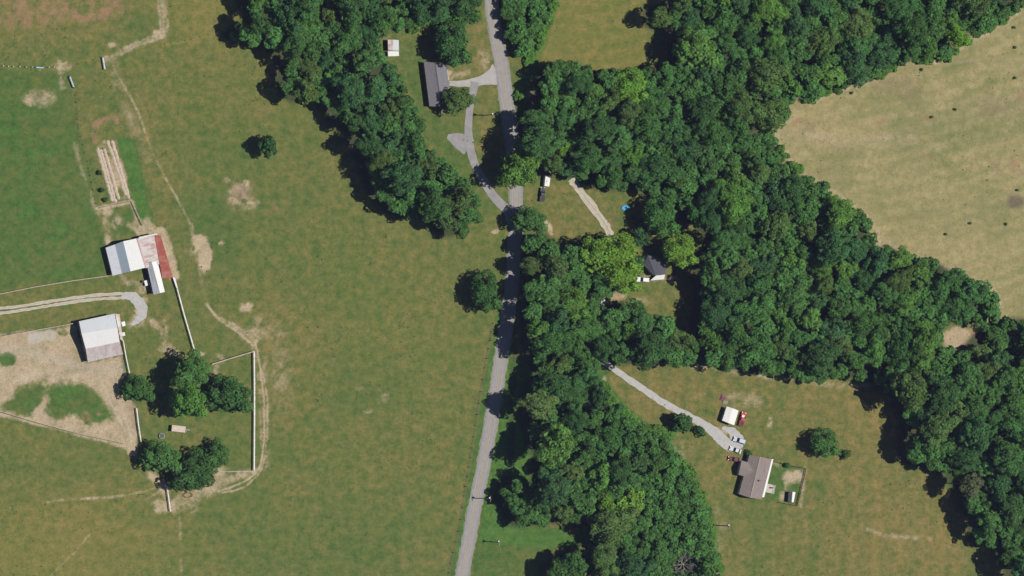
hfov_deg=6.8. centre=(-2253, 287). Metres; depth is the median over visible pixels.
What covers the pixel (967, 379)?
broadleaf tree
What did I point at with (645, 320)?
broadleaf tree
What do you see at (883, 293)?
broadleaf tree
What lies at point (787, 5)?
broadleaf tree
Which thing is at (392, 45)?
grey shed
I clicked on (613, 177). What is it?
broadleaf tree
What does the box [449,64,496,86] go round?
house driveway
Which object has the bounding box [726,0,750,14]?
broadleaf tree
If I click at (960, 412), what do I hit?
broadleaf tree
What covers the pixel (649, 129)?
broadleaf tree
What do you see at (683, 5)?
broadleaf tree
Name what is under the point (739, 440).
parked car
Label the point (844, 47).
broadleaf tree
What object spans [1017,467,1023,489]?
broadleaf tree
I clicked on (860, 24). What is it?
broadleaf tree
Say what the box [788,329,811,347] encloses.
broadleaf tree
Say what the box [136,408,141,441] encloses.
board fence
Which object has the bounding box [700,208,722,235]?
broadleaf tree
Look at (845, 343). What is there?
broadleaf tree
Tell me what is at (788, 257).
broadleaf tree
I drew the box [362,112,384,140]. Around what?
broadleaf tree
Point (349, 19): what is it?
broadleaf tree
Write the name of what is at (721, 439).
long driveway
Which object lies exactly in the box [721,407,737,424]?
white shed
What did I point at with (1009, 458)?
broadleaf tree
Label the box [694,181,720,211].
broadleaf tree
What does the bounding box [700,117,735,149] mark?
broadleaf tree
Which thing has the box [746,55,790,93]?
broadleaf tree
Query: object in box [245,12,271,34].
broadleaf tree
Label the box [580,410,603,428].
broadleaf tree
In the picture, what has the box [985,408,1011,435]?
broadleaf tree
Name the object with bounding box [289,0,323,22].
broadleaf tree
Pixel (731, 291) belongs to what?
broadleaf tree
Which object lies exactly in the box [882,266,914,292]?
broadleaf tree
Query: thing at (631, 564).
broadleaf tree
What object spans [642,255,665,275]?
cottage
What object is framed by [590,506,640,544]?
broadleaf tree
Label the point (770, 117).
broadleaf tree
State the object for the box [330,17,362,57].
broadleaf tree
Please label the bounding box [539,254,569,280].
broadleaf tree
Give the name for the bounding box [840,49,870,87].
broadleaf tree
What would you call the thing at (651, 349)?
broadleaf tree
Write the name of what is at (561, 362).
broadleaf tree
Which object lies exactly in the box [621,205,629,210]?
paddling pool
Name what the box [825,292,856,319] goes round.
broadleaf tree
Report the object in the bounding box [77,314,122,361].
hay barn
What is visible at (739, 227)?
broadleaf tree
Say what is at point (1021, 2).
broadleaf tree
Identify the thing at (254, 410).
board fence
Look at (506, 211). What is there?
road junction
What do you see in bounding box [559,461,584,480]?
broadleaf tree
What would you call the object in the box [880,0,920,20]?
broadleaf tree
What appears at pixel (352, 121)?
broadleaf tree
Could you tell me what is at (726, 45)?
broadleaf tree
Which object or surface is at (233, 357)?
board fence
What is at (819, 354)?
broadleaf tree
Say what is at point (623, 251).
broadleaf tree
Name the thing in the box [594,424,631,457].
broadleaf tree
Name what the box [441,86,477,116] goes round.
broadleaf tree
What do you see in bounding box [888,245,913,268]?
broadleaf tree
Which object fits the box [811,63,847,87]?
broadleaf tree
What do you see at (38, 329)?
board fence
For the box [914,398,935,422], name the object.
broadleaf tree
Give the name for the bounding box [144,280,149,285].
water tank
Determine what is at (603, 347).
broadleaf tree
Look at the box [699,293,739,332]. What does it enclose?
broadleaf tree
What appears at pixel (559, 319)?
broadleaf tree
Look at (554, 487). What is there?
broadleaf tree
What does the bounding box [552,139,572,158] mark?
broadleaf tree
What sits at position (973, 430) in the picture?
broadleaf tree
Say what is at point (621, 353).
broadleaf tree
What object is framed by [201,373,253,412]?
broadleaf tree
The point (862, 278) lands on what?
broadleaf tree
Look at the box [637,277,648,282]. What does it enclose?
white car
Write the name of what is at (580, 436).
broadleaf tree
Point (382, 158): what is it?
broadleaf tree
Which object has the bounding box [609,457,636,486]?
broadleaf tree
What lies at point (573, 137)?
broadleaf tree
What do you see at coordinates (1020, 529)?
broadleaf tree
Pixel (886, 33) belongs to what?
broadleaf tree
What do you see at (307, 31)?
broadleaf tree
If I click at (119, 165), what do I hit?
garden row
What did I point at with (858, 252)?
broadleaf tree
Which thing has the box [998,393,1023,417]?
broadleaf tree
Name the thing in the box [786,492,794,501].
dog kennel
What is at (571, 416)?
broadleaf tree
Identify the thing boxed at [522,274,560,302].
broadleaf tree
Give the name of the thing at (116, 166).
garden row
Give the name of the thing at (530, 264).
broadleaf tree
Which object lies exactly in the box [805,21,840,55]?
broadleaf tree
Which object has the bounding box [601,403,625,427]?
broadleaf tree
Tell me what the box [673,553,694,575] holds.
bare tree
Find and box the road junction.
[503,205,509,224]
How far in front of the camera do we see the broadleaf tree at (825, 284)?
2984.75 m
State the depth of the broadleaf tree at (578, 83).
2983.38 m
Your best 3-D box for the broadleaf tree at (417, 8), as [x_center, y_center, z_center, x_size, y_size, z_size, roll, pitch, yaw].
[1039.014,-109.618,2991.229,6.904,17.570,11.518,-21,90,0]
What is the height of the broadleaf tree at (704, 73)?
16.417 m
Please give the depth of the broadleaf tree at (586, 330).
2986.89 m
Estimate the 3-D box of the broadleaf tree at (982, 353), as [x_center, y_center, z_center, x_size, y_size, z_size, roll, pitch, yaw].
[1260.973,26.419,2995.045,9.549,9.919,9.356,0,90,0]
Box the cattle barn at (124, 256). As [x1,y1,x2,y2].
[104,238,144,275]
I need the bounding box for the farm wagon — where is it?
[171,425,186,432]
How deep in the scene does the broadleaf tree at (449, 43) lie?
2988.75 m
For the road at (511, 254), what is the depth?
2999.91 m
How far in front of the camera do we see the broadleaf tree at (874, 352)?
2986.85 m
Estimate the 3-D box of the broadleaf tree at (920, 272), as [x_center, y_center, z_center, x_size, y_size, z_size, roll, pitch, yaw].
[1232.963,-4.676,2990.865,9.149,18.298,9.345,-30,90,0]
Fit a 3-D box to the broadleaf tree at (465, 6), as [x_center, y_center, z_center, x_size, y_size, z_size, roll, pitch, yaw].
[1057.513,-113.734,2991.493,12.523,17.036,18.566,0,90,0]
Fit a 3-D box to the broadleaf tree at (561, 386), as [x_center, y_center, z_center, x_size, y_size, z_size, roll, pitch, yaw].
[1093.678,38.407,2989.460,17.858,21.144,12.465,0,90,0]
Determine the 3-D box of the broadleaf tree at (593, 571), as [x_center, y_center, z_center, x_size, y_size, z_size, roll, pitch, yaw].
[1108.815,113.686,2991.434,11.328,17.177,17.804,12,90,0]
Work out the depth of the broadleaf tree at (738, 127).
2981.68 m
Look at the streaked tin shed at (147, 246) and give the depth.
2995.89 m
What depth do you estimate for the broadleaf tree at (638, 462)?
2984.04 m
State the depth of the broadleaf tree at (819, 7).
2981.80 m
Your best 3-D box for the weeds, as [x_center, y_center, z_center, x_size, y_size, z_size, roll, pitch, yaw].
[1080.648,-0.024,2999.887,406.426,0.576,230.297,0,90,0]
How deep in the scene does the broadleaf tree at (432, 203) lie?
2979.53 m
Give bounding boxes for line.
[462,2,515,573]
[462,7,516,575]
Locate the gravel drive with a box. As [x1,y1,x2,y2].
[568,177,616,241]
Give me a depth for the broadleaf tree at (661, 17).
2986.26 m
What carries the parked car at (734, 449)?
on the long driveway at (721, 439)
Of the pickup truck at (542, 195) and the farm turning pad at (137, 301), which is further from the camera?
the farm turning pad at (137, 301)
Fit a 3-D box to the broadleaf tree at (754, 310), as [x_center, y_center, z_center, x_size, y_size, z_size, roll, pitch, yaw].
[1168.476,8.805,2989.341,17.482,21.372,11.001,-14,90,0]
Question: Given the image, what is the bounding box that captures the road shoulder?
[455,0,523,575]
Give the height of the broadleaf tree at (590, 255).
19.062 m
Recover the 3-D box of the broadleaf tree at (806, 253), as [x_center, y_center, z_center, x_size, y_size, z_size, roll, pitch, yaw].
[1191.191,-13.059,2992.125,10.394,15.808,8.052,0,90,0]
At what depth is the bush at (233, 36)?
2996.72 m
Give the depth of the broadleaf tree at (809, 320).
2984.23 m
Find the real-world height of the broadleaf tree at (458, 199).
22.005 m
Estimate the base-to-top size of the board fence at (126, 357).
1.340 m
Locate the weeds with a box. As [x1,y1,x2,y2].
[3,0,1019,575]
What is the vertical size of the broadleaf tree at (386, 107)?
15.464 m
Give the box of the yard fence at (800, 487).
[777,462,806,505]
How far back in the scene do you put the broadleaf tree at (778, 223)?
2983.95 m
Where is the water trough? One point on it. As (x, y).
(161, 435)
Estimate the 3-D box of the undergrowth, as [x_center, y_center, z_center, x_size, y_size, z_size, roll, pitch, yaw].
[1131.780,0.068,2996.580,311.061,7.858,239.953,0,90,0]
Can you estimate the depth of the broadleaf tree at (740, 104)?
2980.80 m
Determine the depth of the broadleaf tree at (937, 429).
2979.55 m
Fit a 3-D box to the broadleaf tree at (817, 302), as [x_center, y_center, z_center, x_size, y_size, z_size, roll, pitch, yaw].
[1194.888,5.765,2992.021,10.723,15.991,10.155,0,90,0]
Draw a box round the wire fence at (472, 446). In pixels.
[451,323,493,565]
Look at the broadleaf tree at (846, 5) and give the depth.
2987.15 m
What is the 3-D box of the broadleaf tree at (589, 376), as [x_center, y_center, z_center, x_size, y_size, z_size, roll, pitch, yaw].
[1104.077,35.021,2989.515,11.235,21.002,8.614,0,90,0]
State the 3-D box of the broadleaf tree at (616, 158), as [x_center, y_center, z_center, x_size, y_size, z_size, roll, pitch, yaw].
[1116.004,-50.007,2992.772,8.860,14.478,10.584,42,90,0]
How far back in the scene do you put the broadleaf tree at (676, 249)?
2988.19 m
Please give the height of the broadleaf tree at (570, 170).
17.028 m
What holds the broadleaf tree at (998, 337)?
on the ground
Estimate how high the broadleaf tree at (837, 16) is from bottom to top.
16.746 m
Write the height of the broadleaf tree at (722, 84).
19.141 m
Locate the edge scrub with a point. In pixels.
(518, 96)
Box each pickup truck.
[539,187,544,201]
[738,412,745,426]
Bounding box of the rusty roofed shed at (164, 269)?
[154,235,172,277]
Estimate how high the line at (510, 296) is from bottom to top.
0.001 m
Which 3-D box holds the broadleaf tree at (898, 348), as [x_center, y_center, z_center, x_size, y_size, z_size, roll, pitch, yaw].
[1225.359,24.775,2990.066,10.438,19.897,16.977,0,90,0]
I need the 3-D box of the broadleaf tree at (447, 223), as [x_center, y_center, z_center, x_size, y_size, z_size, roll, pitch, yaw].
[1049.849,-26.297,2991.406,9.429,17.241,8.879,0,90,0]
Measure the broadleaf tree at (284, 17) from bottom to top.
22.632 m
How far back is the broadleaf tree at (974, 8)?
2981.34 m
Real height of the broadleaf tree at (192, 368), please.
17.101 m
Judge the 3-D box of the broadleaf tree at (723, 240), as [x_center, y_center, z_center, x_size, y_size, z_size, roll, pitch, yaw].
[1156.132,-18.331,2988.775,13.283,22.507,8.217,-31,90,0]
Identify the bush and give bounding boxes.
[229,32,239,40]
[692,425,705,437]
[745,449,751,455]
[841,449,851,459]
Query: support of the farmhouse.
on the ground
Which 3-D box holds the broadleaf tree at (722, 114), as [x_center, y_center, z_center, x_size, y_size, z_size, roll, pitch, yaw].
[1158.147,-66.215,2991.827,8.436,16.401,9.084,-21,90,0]
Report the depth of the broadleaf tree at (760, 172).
2985.02 m
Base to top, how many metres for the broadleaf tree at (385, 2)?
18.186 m
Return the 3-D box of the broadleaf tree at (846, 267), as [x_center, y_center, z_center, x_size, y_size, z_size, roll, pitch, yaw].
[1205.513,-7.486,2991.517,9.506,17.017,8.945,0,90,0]
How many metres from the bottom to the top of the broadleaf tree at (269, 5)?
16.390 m
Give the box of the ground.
[0,0,1023,575]
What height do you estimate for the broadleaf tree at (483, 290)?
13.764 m
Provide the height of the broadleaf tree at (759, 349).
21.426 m
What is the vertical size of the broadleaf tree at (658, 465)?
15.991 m
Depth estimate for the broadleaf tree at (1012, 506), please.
2979.33 m
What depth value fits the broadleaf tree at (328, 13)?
2988.32 m
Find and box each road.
[456,0,522,575]
[464,81,509,211]
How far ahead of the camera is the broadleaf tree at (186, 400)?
2985.14 m
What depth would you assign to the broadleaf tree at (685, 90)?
2986.22 m
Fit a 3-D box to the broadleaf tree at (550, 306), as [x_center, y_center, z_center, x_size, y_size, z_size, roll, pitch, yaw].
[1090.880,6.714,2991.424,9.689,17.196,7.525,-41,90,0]
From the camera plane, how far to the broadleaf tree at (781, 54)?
2984.24 m
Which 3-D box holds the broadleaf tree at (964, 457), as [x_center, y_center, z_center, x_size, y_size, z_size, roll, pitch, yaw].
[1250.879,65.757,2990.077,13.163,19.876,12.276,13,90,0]
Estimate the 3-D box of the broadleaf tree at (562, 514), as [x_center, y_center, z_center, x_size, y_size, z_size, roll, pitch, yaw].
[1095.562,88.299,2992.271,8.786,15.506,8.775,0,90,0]
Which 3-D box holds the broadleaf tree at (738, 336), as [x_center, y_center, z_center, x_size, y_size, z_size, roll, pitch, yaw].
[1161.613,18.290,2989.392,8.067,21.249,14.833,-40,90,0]
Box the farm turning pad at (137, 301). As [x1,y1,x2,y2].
[122,292,147,325]
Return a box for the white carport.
[388,51,398,55]
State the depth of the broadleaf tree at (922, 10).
2988.14 m
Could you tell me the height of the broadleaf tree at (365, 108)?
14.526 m
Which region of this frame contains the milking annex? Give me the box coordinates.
[146,261,164,293]
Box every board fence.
[0,276,106,293]
[0,322,77,336]
[0,411,124,443]
[123,340,129,376]
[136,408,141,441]
[174,278,194,351]
[212,351,253,364]
[219,471,253,471]
[253,351,254,470]
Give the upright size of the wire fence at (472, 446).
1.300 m
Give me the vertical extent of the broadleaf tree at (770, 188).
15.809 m
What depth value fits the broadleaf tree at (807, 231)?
2985.23 m
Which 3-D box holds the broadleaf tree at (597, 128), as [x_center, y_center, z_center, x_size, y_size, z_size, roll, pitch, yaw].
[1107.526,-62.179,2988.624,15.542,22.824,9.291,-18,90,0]
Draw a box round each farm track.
[0,292,122,309]
[0,296,123,314]
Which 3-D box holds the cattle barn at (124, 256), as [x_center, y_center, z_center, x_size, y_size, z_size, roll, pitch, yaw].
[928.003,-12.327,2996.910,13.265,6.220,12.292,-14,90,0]
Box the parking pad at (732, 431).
[722,426,743,448]
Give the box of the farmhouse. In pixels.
[737,455,772,498]
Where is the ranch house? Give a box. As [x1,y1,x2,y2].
[422,62,449,106]
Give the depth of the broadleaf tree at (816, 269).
2987.95 m
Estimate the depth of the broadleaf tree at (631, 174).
2986.21 m
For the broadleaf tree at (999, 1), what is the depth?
2982.50 m
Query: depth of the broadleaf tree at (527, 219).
2990.70 m
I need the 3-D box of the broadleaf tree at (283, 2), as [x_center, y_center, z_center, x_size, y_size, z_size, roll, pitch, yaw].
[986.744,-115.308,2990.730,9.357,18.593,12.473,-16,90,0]
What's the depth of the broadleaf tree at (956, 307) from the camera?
2986.41 m
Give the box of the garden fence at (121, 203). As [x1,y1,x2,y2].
[100,201,142,225]
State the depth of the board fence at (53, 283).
2998.71 m
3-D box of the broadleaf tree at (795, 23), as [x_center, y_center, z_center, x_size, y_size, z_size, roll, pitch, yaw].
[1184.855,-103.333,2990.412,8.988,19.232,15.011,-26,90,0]
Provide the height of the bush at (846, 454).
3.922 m
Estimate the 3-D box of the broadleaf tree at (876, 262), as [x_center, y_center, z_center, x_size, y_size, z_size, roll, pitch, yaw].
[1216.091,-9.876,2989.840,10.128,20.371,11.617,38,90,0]
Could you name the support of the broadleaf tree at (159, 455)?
on the ground
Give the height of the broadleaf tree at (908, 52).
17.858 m
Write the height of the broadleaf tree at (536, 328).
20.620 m
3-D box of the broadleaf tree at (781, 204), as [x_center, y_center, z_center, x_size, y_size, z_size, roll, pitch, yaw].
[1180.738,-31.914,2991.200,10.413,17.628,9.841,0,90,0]
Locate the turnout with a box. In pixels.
[447,133,473,153]
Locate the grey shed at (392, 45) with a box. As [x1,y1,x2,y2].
[386,40,398,50]
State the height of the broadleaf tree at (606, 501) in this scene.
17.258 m
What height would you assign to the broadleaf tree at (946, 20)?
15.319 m
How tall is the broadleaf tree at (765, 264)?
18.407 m
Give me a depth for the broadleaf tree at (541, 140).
2978.06 m
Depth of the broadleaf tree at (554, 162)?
2986.27 m
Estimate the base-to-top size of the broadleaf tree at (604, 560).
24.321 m
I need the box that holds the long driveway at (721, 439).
[600,357,734,452]
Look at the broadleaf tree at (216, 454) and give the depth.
2992.27 m
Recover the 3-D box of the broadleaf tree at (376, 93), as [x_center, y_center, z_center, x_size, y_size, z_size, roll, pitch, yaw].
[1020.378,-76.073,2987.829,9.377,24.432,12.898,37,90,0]
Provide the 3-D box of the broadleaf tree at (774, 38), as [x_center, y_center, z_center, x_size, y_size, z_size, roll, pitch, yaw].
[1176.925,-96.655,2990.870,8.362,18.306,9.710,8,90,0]
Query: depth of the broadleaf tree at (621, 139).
2980.09 m
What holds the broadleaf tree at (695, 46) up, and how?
on the ground
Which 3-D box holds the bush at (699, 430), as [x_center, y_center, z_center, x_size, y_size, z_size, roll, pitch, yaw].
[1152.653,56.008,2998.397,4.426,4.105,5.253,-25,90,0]
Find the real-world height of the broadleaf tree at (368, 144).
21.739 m
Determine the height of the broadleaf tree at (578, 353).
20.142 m
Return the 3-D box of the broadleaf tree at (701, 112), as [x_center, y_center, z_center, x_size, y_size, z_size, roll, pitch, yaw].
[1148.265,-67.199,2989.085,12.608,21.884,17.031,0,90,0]
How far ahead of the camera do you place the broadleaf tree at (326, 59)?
2987.68 m
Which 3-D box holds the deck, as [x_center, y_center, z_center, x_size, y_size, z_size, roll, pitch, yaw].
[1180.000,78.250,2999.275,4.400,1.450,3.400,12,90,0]
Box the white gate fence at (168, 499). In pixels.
[166,484,170,511]
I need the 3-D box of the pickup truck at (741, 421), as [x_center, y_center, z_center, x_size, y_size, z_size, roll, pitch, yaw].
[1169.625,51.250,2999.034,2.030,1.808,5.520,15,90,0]
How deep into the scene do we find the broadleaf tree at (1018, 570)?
2982.36 m
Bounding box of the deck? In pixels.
[766,484,775,493]
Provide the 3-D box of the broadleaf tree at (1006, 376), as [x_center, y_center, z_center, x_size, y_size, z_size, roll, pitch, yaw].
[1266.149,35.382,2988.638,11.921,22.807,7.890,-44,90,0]
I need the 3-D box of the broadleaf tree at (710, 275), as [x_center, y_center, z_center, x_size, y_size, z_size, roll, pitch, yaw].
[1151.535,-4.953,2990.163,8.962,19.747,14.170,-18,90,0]
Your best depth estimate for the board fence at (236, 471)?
2998.71 m
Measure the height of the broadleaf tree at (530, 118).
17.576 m
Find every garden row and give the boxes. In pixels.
[96,148,113,201]
[100,149,116,202]
[103,148,119,199]
[107,140,126,195]
[111,140,129,198]
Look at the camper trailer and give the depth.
2997.64 m
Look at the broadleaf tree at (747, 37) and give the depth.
2984.95 m
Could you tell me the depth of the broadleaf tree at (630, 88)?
2984.70 m
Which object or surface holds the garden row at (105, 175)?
on the ground
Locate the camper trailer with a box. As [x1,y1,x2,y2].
[543,173,549,186]
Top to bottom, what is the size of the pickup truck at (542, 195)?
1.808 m
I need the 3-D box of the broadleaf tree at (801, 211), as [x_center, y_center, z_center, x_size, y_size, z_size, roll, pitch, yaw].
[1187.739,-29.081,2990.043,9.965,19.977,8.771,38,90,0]
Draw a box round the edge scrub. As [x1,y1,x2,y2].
[408,0,1023,572]
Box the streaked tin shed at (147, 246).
[137,233,158,267]
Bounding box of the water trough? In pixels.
[158,433,164,438]
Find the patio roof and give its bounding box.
[651,275,664,279]
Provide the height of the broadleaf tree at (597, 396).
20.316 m
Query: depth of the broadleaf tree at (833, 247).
2979.28 m
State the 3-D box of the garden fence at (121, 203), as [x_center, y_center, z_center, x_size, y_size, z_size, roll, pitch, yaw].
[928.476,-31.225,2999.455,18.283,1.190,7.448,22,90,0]
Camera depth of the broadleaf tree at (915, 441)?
2985.03 m
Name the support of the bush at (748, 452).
on the ground
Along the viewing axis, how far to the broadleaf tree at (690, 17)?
2986.66 m
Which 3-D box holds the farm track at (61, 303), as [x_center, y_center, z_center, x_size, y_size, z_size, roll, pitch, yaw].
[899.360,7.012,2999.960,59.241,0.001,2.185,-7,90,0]
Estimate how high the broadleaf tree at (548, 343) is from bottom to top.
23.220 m
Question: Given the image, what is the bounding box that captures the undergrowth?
[249,0,1023,574]
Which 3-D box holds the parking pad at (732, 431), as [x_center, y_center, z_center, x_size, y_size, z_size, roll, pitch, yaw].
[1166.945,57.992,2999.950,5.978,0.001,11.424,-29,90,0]
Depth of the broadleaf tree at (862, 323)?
2986.71 m
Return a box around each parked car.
[728,456,740,461]
[729,446,741,453]
[733,436,745,443]
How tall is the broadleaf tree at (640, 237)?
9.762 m
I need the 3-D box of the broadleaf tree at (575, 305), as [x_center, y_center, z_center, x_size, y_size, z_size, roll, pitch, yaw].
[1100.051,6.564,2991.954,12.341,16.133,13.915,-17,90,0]
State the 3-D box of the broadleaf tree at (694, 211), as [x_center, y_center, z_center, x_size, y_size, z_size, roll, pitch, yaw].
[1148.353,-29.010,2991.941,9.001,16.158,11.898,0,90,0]
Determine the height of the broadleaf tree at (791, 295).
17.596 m
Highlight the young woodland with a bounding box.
[235,0,1023,575]
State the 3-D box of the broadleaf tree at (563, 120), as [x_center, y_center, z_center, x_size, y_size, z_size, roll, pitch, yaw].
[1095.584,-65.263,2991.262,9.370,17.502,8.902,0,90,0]
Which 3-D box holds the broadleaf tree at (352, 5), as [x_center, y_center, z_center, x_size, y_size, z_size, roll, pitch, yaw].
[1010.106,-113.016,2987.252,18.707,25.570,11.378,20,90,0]
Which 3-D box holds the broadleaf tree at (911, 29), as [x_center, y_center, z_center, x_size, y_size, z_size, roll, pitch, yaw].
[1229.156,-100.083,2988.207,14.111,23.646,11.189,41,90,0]
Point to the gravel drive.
(589, 202)
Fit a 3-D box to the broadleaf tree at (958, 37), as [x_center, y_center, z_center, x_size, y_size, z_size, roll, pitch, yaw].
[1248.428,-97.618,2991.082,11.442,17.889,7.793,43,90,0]
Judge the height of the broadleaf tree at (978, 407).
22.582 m
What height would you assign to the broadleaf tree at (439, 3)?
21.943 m
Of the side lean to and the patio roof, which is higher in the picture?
the patio roof
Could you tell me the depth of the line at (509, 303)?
2999.88 m
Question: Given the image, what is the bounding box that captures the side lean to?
[115,314,122,340]
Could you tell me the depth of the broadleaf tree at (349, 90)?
2980.49 m
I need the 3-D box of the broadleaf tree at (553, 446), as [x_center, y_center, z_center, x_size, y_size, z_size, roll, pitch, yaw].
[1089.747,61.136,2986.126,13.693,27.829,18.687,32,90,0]
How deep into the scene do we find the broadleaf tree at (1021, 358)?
2982.33 m
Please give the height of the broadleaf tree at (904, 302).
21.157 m
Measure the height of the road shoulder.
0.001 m
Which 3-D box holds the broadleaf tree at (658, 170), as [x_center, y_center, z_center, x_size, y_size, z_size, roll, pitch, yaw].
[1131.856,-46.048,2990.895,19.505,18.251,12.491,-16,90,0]
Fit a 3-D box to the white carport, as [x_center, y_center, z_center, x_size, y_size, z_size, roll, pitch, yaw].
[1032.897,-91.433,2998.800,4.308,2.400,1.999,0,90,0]
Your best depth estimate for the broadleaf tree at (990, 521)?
2982.55 m
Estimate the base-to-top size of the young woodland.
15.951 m
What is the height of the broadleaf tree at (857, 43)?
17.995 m
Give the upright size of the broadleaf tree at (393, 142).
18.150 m
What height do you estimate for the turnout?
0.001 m
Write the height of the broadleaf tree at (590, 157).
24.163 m
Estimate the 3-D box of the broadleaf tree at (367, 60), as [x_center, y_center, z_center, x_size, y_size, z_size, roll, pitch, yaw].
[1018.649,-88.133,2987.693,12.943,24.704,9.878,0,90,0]
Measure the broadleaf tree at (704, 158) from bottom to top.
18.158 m
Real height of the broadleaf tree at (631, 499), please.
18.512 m
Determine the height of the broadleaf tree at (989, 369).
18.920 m
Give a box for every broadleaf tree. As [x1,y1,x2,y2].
[118,373,155,401]
[137,438,181,471]
[166,445,217,491]
[167,380,207,418]
[169,348,211,386]
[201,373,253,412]
[202,437,230,468]
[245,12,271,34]
[249,0,266,6]
[257,134,276,158]
[262,0,281,15]
[271,5,300,36]
[278,0,296,5]
[282,34,304,65]
[287,20,323,49]
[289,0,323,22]
[293,79,319,103]
[298,57,323,85]
[318,47,333,70]
[319,1,339,23]
[329,0,370,12]
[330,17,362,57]
[330,72,365,110]
[338,4,363,32]
[339,111,365,132]
[353,48,388,73]
[354,97,377,116]
[354,130,384,155]
[357,23,379,41]
[358,0,384,24]
[360,74,387,105]
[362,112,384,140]
[365,147,398,170]
[375,61,398,86]
[377,98,401,119]
[379,130,405,156]
[379,161,423,195]
[381,0,399,3]
[401,131,427,162]
[408,152,437,180]
[409,0,427,20]
[412,0,452,7]
[416,184,451,222]
[426,6,448,23]
[431,19,472,68]
[434,212,458,231]
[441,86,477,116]
[443,184,471,215]
[450,0,481,17]
[468,269,501,313]
[493,139,539,188]
[508,204,548,231]
[520,109,552,132]
[520,121,566,157]
[520,256,545,275]
[520,389,559,420]
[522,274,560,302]
[523,318,549,339]
[529,330,575,358]
[533,422,576,468]
[536,468,570,507]
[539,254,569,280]
[539,371,583,402]
[541,295,564,316]
[542,154,564,174]
[544,353,572,373]
[545,306,569,334]
[550,505,573,525]
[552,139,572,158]
[553,109,575,130]
[558,287,591,320]
[559,159,582,177]
[559,403,586,433]
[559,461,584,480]
[563,75,593,95]
[563,550,588,573]
[564,125,586,150]
[566,314,605,342]
[567,338,591,368]
[569,389,588,411]
[569,441,596,464]
[570,429,590,444]
[572,141,611,173]
[575,235,620,272]
[575,367,601,388]
[580,115,619,142]
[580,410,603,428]
[582,560,610,575]
[584,82,605,98]
[586,460,610,491]
[587,382,610,413]
[590,334,617,364]
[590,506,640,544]
[591,542,619,575]
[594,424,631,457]
[596,489,615,511]
[597,88,619,110]
[599,231,643,276]
[600,125,633,151]
[601,164,623,188]
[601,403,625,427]
[603,147,623,168]
[604,262,643,294]
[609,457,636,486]
[610,341,636,364]
[612,551,656,575]
[614,67,650,105]
[616,487,644,513]
[617,100,640,128]
[618,319,639,340]
[618,427,646,452]
[619,144,643,166]
[622,164,643,183]
[629,450,653,472]
[632,112,669,143]
[632,227,650,246]
[632,312,654,331]
[633,326,670,371]
[635,154,684,188]
[638,84,671,119]
[640,194,680,238]
[645,453,666,477]
[646,6,672,27]
[646,539,668,564]
[654,61,676,84]
[659,115,690,144]
[660,233,700,268]
[665,327,697,349]
[669,412,692,433]
[670,0,692,12]
[670,26,718,67]
[670,78,702,105]
[672,138,699,163]
[680,7,700,29]
[685,93,719,135]
[686,199,708,228]
[692,140,716,175]
[694,66,717,83]
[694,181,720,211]
[696,256,722,291]
[697,328,723,352]
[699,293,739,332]
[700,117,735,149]
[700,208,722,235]
[707,229,739,255]
[708,11,746,36]
[708,72,737,100]
[710,33,739,58]
[713,176,753,225]
[714,108,734,127]
[714,271,747,313]
[717,338,741,372]
[720,0,731,5]
[721,115,750,142]
[721,216,746,237]
[723,164,751,189]
[723,315,751,346]
[724,85,761,123]
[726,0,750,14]
[726,49,751,87]
[727,256,752,278]
[731,294,773,324]
[733,133,752,154]
[735,24,761,48]
[735,326,776,367]
[745,269,771,297]
[746,0,790,23]
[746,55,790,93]
[748,160,770,184]
[749,252,778,273]
[750,96,786,133]
[756,210,790,241]
[759,177,781,205]
[760,26,785,50]
[766,44,790,66]
[769,193,794,217]
[769,302,788,323]
[771,331,789,359]
[775,72,802,95]
[775,246,805,269]
[776,278,809,310]
[776,316,796,341]
[778,0,801,12]
[778,172,804,203]
[782,3,810,36]
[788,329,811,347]
[790,200,818,224]
[795,244,819,263]
[796,220,816,241]
[796,308,822,332]
[799,0,829,17]
[801,338,842,376]
[804,291,829,313]
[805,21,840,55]
[806,257,837,280]
[807,427,841,458]
[811,49,832,68]
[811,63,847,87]
[813,273,833,295]
[815,226,850,267]
[817,5,850,30]
[817,318,847,343]
[825,195,856,229]
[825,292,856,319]
[829,336,854,356]
[835,36,853,62]
[835,259,858,279]
[838,0,859,12]
[838,3,875,38]
[839,351,869,368]
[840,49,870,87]
[845,236,869,263]
[846,311,886,338]
[849,37,874,56]
[849,268,874,291]
[854,0,879,4]
[860,244,888,278]
[861,334,888,367]
[866,38,898,68]
[872,282,898,307]
[875,307,902,327]
[876,24,897,45]
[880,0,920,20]
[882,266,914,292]
[886,330,912,370]
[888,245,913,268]
[889,286,920,316]
[890,370,927,411]
[892,16,929,48]
[892,310,912,333]
[901,42,921,62]
[902,433,926,454]
[906,264,930,287]
[906,327,940,370]
[908,317,934,337]
[911,0,933,20]
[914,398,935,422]
[918,409,959,449]
[919,36,938,65]
[926,280,949,299]
[926,374,960,412]
[938,267,965,287]
[938,283,977,325]
[939,10,958,31]
[946,22,971,48]
[947,442,983,472]
[948,401,971,422]
[951,0,991,19]
[953,361,984,397]
[953,473,983,499]
[954,412,989,450]
[962,278,992,303]
[962,398,989,418]
[967,344,991,364]
[974,511,1002,538]
[976,360,1001,379]
[979,322,1012,356]
[984,472,1012,502]
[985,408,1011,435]
[989,351,1014,369]
[989,364,1018,388]
[990,0,1004,4]
[991,440,1023,476]
[996,493,1023,528]
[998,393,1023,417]
[999,414,1023,442]
[1008,555,1023,575]
[1012,0,1023,5]
[1013,521,1023,539]
[1015,363,1023,383]
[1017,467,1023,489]
[1019,352,1023,365]
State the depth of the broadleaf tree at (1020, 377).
2983.15 m

